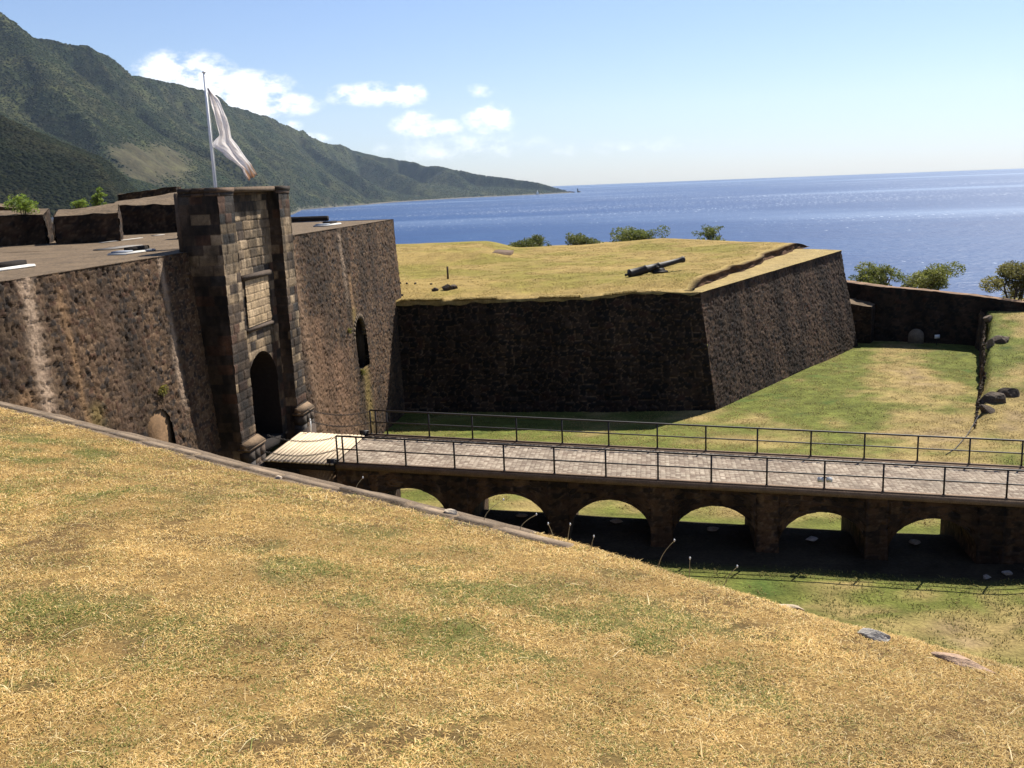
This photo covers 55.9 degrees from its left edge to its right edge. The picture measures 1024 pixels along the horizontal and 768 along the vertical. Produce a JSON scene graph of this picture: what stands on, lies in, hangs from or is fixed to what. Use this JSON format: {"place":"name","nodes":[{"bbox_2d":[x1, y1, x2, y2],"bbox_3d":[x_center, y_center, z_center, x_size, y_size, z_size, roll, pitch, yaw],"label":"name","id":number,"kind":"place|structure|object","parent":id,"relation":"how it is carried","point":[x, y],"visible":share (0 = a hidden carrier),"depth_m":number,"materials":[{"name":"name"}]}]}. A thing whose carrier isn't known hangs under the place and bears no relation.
{"place":"outdoors","nodes":[
{"label":"outdoors","id":0,"kind":"place"},
{"bbox_2d":[0,13,572,247],"bbox_3d":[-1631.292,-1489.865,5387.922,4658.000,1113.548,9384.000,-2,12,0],"label":"hills","id":1,"kind":"structure","parent":0,"point":[142,164],"depth_m":5426.86,"materials":[{"name":"green plant"}]},
{"bbox_2d":[0,12,567,222],"bbox_3d":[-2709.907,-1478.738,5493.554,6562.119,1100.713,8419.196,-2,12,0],"label":"forest","id":2,"kind":"object","parent":1,"relation":"on","point":[49,144],"visible":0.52,"depth_m":4506.13,"materials":[{"name":"green plant"}]},
{"bbox_2d":[0,401,1023,767],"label":"grass slope","id":3,"kind":"structure","parent":0,"point":[256,745],"depth_m":6.58,"materials":[{"name":"beige plant"}]},
{"bbox_2d":[0,402,573,547],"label":"stone coping","id":4,"kind":"object","parent":3,"relation":"on","point":[400,502],"visible":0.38,"depth_m":11.54,"materials":[{"name":"grey stone"}]},
{"bbox_2d":[444,509,456,514],"bbox_3d":[-0.663,1.403,10.486,0.175,0.097,0.104,3,13,26],"label":"stone","id":5,"kind":"object","parent":3,"relation":"on","point":[451,511],"visible":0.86,"depth_m":10.44,"materials":[{"name":"white stone"}]},
{"bbox_2d":[779,604,804,610],"bbox_3d":[2.386,1.923,8.302,0.260,0.055,0.086,4,14,29],"label":"stone","id":6,"kind":"object","parent":3,"relation":"on","point":[797,607],"visible":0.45,"depth_m":8.26,"materials":[{"name":"beige stone"}]},
{"bbox_2d":[857,628,890,641],"bbox_3d":[2.818,1.945,7.518,0.198,0.097,0.242,-6,12,-18],"label":"stone","id":7,"kind":"object","parent":3,"relation":"on","point":[876,635],"visible":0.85,"depth_m":7.45,"materials":[{"name":"grey stone"}]},
{"bbox_2d":[931,652,994,673],"bbox_3d":[3.314,2.048,7.085,0.137,0.059,0.446,-11,15,-36],"label":"stone","id":8,"kind":"object","parent":3,"relation":"on","point":[957,659],"visible":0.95,"depth_m":7.09,"materials":[{"name":"beige stone"}]},
{"bbox_2d":[0,0,1023,185],"label":"sky","id":9,"kind":"structure","parent":0,"point":[547,92],"materials":[{"name":"blue"}]},
{"bbox_2d":[266,297,1023,668],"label":"ground","id":10,"kind":"structure","parent":0,"point":[932,557],"depth_m":42.13,"materials":[{"name":"green plant"}]},
{"bbox_2d":[0,247,221,455],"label":"citadel wall","id":11,"kind":"structure","parent":10,"relation":"on","point":[102,338],"depth_m":29.77,"materials":[{"name":"stone"}]},
{"bbox_2d":[0,260,35,270],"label":"roof vent","id":12,"kind":"object","parent":11,"relation":"on","point":[12,265],"visible":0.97,"depth_m":29.33,"materials":[{"name":"white metal"}]},
{"bbox_2d":[107,245,155,255],"bbox_3d":[-13.808,-4.857,35.068,0.700,0.240,2.200,-1,12,8],"label":"roof vent","id":13,"kind":"object","parent":11,"relation":"on","point":[135,249],"visible":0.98,"depth_m":34.77,"materials":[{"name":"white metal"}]},
{"bbox_2d":[158,384,168,403],"bbox_3d":[-11.612,0.369,31.965,0.564,0.663,0.682,2,13,19],"label":"wall weed","id":14,"kind":"object","parent":11,"relation":"attached to","point":[162,388],"depth_m":31.91,"materials":[{"name":"green plant"}]},
{"bbox_2d":[0,219,404,452],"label":"citadel wall","id":15,"kind":"structure","parent":10,"relation":"on","point":[347,274],"depth_m":50.66,"materials":[{"name":"stone"}]},
{"bbox_2d":[0,208,53,252],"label":"parapet block","id":16,"kind":"structure","parent":15,"relation":"on","point":[29,228],"depth_m":44.93,"materials":[{"name":"stone"}]},
{"bbox_2d":[2,193,39,215],"bbox_3d":[-22.808,-8.242,44.989,1.578,1.335,1.868,-13,16,-42],"label":"shrub","id":17,"kind":"object","parent":16,"relation":"on","point":[22,203],"visible":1,"depth_m":44.70,"materials":[{"name":"green plant"}]},
{"bbox_2d":[70,198,88,208],"bbox_3d":[-22.246,-9.041,49.751,1.003,1.095,0.875,2,12,18],"label":"shrub","id":18,"kind":"object","parent":15,"relation":"on","point":[80,203],"visible":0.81,"depth_m":49.54,"materials":[{"name":"green plant"}]},
{"bbox_2d":[52,203,123,243],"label":"parapet block","id":19,"kind":"structure","parent":15,"relation":"on","point":[99,223],"depth_m":44.57,"materials":[{"name":"stone"}]},
{"bbox_2d":[89,187,107,205],"bbox_3d":[-20.677,-9.127,48.141,0.949,1.401,0.884,2,13,20],"label":"shrub","id":20,"kind":"object","parent":15,"relation":"on","point":[97,200],"visible":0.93,"depth_m":48.09,"materials":[{"name":"green plant"}]},
{"bbox_2d":[95,245,139,249],"bbox_3d":[-15.875,-5.509,38.945,0.700,0.030,2.600,-1,12,8],"label":"mortar strip","id":21,"kind":"object","parent":15,"relation":"on","point":[117,247],"visible":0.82,"depth_m":38.68,"materials":[{"name":"white concrete"}]},
{"bbox_2d":[99,237,142,242],"bbox_3d":[-18.373,-6.772,45.438,0.220,0.030,3.600,-1,12,8],"label":"mortar strip","id":22,"kind":"object","parent":15,"relation":"on","point":[117,240],"visible":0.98,"depth_m":45.21,"materials":[{"name":"white concrete"}]},
{"bbox_2d":[115,192,176,234],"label":"parapet block","id":23,"kind":"structure","parent":15,"relation":"on","point":[150,214],"depth_m":52.47,"materials":[{"name":"stone"}]},
{"bbox_2d":[117,186,180,200],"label":"ruined wall","id":24,"kind":"structure","parent":23,"relation":"on","point":[148,193],"depth_m":60.44,"materials":[{"name":"stone"}]},
{"bbox_2d":[291,216,328,221],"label":"kerb","id":25,"kind":"structure","parent":15,"relation":"on","point":[309,218],"depth_m":64.55,"materials":[{"name":"grey stone"}]},
{"bbox_2d":[313,221,340,226],"bbox_3d":[-10.351,-8.994,54.133,0.800,0.240,2.600,-1,12,8],"label":"roof vent","id":26,"kind":"object","parent":15,"relation":"on","point":[328,223],"visible":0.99,"depth_m":53.60,"materials":[{"name":"white metal"}]},
{"bbox_2d":[172,186,316,473],"bbox_3d":[-14.231,-0.470,38.559,11.025,14.200,7.181,-2,12,0],"label":"stone gatehouse","id":27,"kind":"object","parent":10,"relation":"on","point":[236,244],"visible":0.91,"depth_m":36.95,"materials":[{"name":"stone"}]},
{"bbox_2d":[202,71,216,187],"bbox_3d":[-11.727,-8.803,37.791,0.400,6.620,0.400,-2,12,0],"label":"flagpole","id":28,"kind":"object","parent":27,"relation":"on","point":[210,136],"visible":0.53,"depth_m":37.55,"materials":[{"name":"metal"}]},
{"bbox_2d":[207,88,256,180],"bbox_3d":[-10.921,-9.739,37.706,1.618,3.585,0.281,-4,12,-7],"label":"flag","id":29,"kind":"object","parent":28,"relation":"attached to","point":[225,144],"visible":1,"depth_m":37.76,"materials":[{"name":"fabric"}]},
{"bbox_2d":[299,469,336,482],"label":"masonry pier","id":30,"kind":"structure","parent":10,"relation":"on","point":[330,476],"depth_m":36.88,"materials":[{"name":"stone"}]},
{"bbox_2d":[262,432,364,470],"bbox_3d":[-7.765,2.653,38.271,2.778,0.471,4.130,-1,12,8],"label":"drawbridge","id":31,"kind":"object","parent":30,"relation":"on","point":[308,462],"visible":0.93,"depth_m":37.55,"materials":[{"name":"brown wood"}]},
{"bbox_2d":[326,459,336,465],"bbox_3d":[-6.758,2.925,36.224,0.380,0.240,0.260,-1,12,8],"label":"iron bracket","id":32,"kind":"object","parent":31,"relation":"attached to","point":[333,461],"visible":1,"depth_m":36.13,"materials":[{"name":"black metal"}]},
{"bbox_2d":[359,430,368,435],"bbox_3d":[-6.168,2.045,40.309,0.380,0.240,0.260,-1,12,8],"label":"iron bracket","id":33,"kind":"object","parent":31,"relation":"attached to","point":[364,432],"visible":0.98,"depth_m":40.20,"materials":[{"name":"black metal"}]},
{"bbox_2d":[515,513,527,516],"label":"flat stone","id":34,"kind":"object","parent":10,"relation":"on","point":[521,515],"visible":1,"depth_m":37.96,"materials":[{"name":"grey stone"}]},
{"bbox_2d":[364,238,857,411],"bbox_3d":[0.685,-6.027,78.304,53.846,9.602,43.864,-2,12,0],"label":"bastion","id":35,"kind":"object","parent":10,"relation":"on","point":[562,328],"visible":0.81,"depth_m":59.74,"materials":[{"name":"stone"}]},
{"bbox_2d":[442,284,452,290],"bbox_3d":[-4.198,-6.225,62.734,0.735,0.541,0.604,-2,12,0],"label":"stone","id":36,"kind":"object","parent":35,"relation":"on","point":[446,287],"visible":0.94,"depth_m":62.56,"materials":[{"name":"grey stone"}]},
{"bbox_2d":[511,234,550,246],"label":"shrub","id":37,"kind":"object","parent":35,"relation":"on","point":[535,241],"visible":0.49,"depth_m":94.15,"materials":[{"name":"green plant"}]},
{"bbox_2d":[565,232,603,245],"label":"shrub","id":38,"kind":"object","parent":35,"relation":"on","point":[578,239],"visible":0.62,"depth_m":94.15,"materials":[{"name":"green plant"}]},
{"bbox_2d":[609,225,670,241],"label":"shrub","id":39,"kind":"object","parent":35,"relation":"on","point":[638,234],"visible":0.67,"depth_m":94.21,"materials":[{"name":"green plant"}]},
{"bbox_2d":[625,256,685,276],"bbox_3d":[9.481,-7.735,64.055,4.435,1.226,0.900,-6,12,-18],"label":"cannon","id":40,"kind":"object","parent":35,"relation":"on","point":[657,268],"visible":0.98,"depth_m":63.79,"materials":[{"name":"metal"}]},
{"bbox_2d":[691,223,724,240],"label":"shrub","id":41,"kind":"object","parent":35,"relation":"on","point":[707,234],"visible":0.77,"depth_m":94.44,"materials":[{"name":"green plant"}]},
{"bbox_2d":[610,519,622,522],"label":"flat stone","id":42,"kind":"object","parent":10,"relation":"on","point":[616,520],"visible":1,"depth_m":37.52,"materials":[{"name":"grey stone"}]},
{"bbox_2d":[335,433,1023,563],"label":"arched bridge","id":43,"kind":"structure","parent":10,"relation":"on","point":[981,523],"depth_m":35.32,"materials":[{"name":"stone"}]},
{"bbox_2d":[335,435,1023,498],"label":"iron railing","id":44,"kind":"object","parent":43,"relation":"on","point":[658,465],"visible":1,"depth_m":34.49,"materials":[{"name":"black metal"}]},
{"bbox_2d":[263,450,335,456],"bbox_3d":[-7.986,2.603,36.419,2.882,0.312,0.084,-1,12,6],"label":"guard chain","id":45,"kind":"object","parent":44,"relation":"hanging from","point":[299,455],"visible":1,"depth_m":36.44,"materials":[{"name":"metal"}]},
{"bbox_2d":[267,435,334,441],"bbox_3d":[-7.963,2.079,36.536,2.877,0.277,0.085,1,12,15],"label":"guard chain","id":46,"kind":"object","parent":44,"relation":"hanging from","point":[301,440],"visible":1,"depth_m":36.58,"materials":[{"name":"metal"}]},
{"bbox_2d":[817,477,832,481],"bbox_3d":[10.967,3.351,33.831,0.500,0.160,0.140,-1,12,8],"label":"floodlight","id":47,"kind":"object","parent":44,"relation":"attached to","point":[821,479],"visible":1,"depth_m":33.78,"materials":[{"name":"paint"}]},
{"bbox_2d":[369,409,1023,465],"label":"iron railing","id":48,"kind":"object","parent":43,"relation":"on","point":[657,435],"visible":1,"depth_m":38.39,"materials":[{"name":"black metal"}]},
{"bbox_2d":[307,409,368,415],"bbox_3d":[-7.292,1.213,40.560,2.903,0.274,0.085,1,12,16],"label":"guard chain","id":49,"kind":"object","parent":48,"relation":"hanging from","point":[338,414],"visible":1,"depth_m":40.58,"materials":[{"name":"metal"}]},
{"bbox_2d":[311,421,369,426],"bbox_3d":[-7.273,1.690,40.661,2.903,0.288,0.085,1,12,16],"label":"guard chain","id":50,"kind":"object","parent":48,"relation":"hanging from","point":[338,425],"visible":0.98,"depth_m":40.67,"materials":[{"name":"metal"}]},
{"bbox_2d":[707,527,718,530],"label":"flat stone","id":51,"kind":"object","parent":10,"relation":"on","point":[712,528],"visible":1,"depth_m":36.84,"materials":[{"name":"grey stone"}]},
{"bbox_2d":[806,536,817,540],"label":"flat stone","id":52,"kind":"object","parent":10,"relation":"on","point":[811,538],"visible":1,"depth_m":35.90,"materials":[{"name":"grey stone"}]},
{"bbox_2d":[850,298,874,343],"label":"stone buttress","id":53,"kind":"structure","parent":10,"relation":"on","point":[863,317],"depth_m":78.15,"materials":[{"name":"brown stone"}]},
{"bbox_2d":[848,261,904,285],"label":"spreading tree","id":54,"kind":"object","parent":10,"relation":"on","point":[872,274],"visible":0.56,"depth_m":83.52,"materials":[{"name":"green plant"}]},
{"bbox_2d":[909,539,920,544],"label":"flat stone","id":55,"kind":"object","parent":10,"relation":"on","point":[914,541],"visible":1,"depth_m":35.65,"materials":[{"name":"grey stone"}]},
{"bbox_2d":[900,261,965,289],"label":"spreading tree","id":56,"kind":"object","parent":10,"relation":"on","point":[934,278],"visible":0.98,"depth_m":80.06,"materials":[{"name":"green plant"}]},
{"bbox_2d":[846,280,1023,345],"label":"wall","id":57,"kind":"structure","parent":10,"relation":"on","point":[913,315],"depth_m":76.90,"materials":[{"name":"stone"}]},
{"bbox_2d":[945,415,978,454],"bbox_3d":[23.268,2.584,49.640,0.150,0.559,6.846,7,15,37],"label":"cable","id":58,"kind":"object","parent":10,"relation":"on","point":[965,436],"visible":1,"depth_m":50.20,"materials":[{"name":"paint"}]},
{"bbox_2d":[973,309,986,428],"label":"retaining wall","id":59,"kind":"structure","parent":10,"relation":"on","point":[980,342],"depth_m":66.25,"materials":[{"name":"stone"}]},
{"bbox_2d":[979,404,994,413],"bbox_3d":[26.330,1.507,53.423,0.757,0.801,0.749,-8,13,-24],"label":"boulder","id":60,"kind":"object","parent":10,"relation":"on","point":[983,408],"visible":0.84,"depth_m":53.28,"materials":[{"name":"grey stone"}]},
{"bbox_2d":[983,315,992,322],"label":"boulder","id":61,"kind":"object","parent":10,"relation":"on","point":[988,318],"visible":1,"depth_m":71.26,"materials":[{"name":"grey stone"}]},
{"bbox_2d":[986,339,994,349],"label":"boulder","id":62,"kind":"object","parent":10,"relation":"on","point":[990,343],"visible":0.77,"depth_m":65.55,"materials":[{"name":"grey stone"}]},
{"bbox_2d":[979,391,1005,404],"bbox_3d":[27.279,1.001,54.945,1.336,1.183,1.214,-2,12,0],"label":"boulder","id":63,"kind":"object","parent":10,"relation":"on","point":[991,397],"visible":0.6,"depth_m":54.48,"materials":[{"name":"grey stone"}]},
{"bbox_2d":[985,335,1009,343],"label":"boulder","id":64,"kind":"object","parent":10,"relation":"on","point":[1000,339],"visible":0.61,"depth_m":65.95,"materials":[{"name":"grey stone"}]},
{"bbox_2d":[978,260,1023,300],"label":"spreading tree","id":65,"kind":"object","parent":10,"relation":"on","point":[1011,272],"visible":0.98,"depth_m":75.97,"materials":[{"name":"green plant"}]},
{"bbox_2d":[1002,570,1012,574],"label":"stone","id":66,"kind":"object","parent":10,"relation":"on","point":[1007,572],"visible":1,"depth_m":32.70,"materials":[{"name":"grey stone"}]},
{"bbox_2d":[997,387,1019,397],"bbox_3d":[28.645,0.607,55.635,1.275,0.830,1.047,5,14,30],"label":"boulder","id":67,"kind":"object","parent":10,"relation":"on","point":[1012,392],"visible":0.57,"depth_m":55.36,"materials":[{"name":"grey stone"}]},
{"bbox_2d":[291,168,1023,297],"bbox_3d":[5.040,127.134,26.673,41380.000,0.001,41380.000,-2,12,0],"label":"sea","id":68,"kind":"structure","parent":0,"point":[915,222],"depth_m":3105.38,"materials":[{"name":"liquid"}]},
{"label":"terrace grass","id":69,"kind":"structure","parent":0,"visible":0},
{"bbox_2d":[0,204,39,210],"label":"ruined wall","id":70,"kind":"structure","parent":69,"relation":"on","point":[4,209],"depth_m":55.71,"materials":[{"name":"stone"}]}
]}

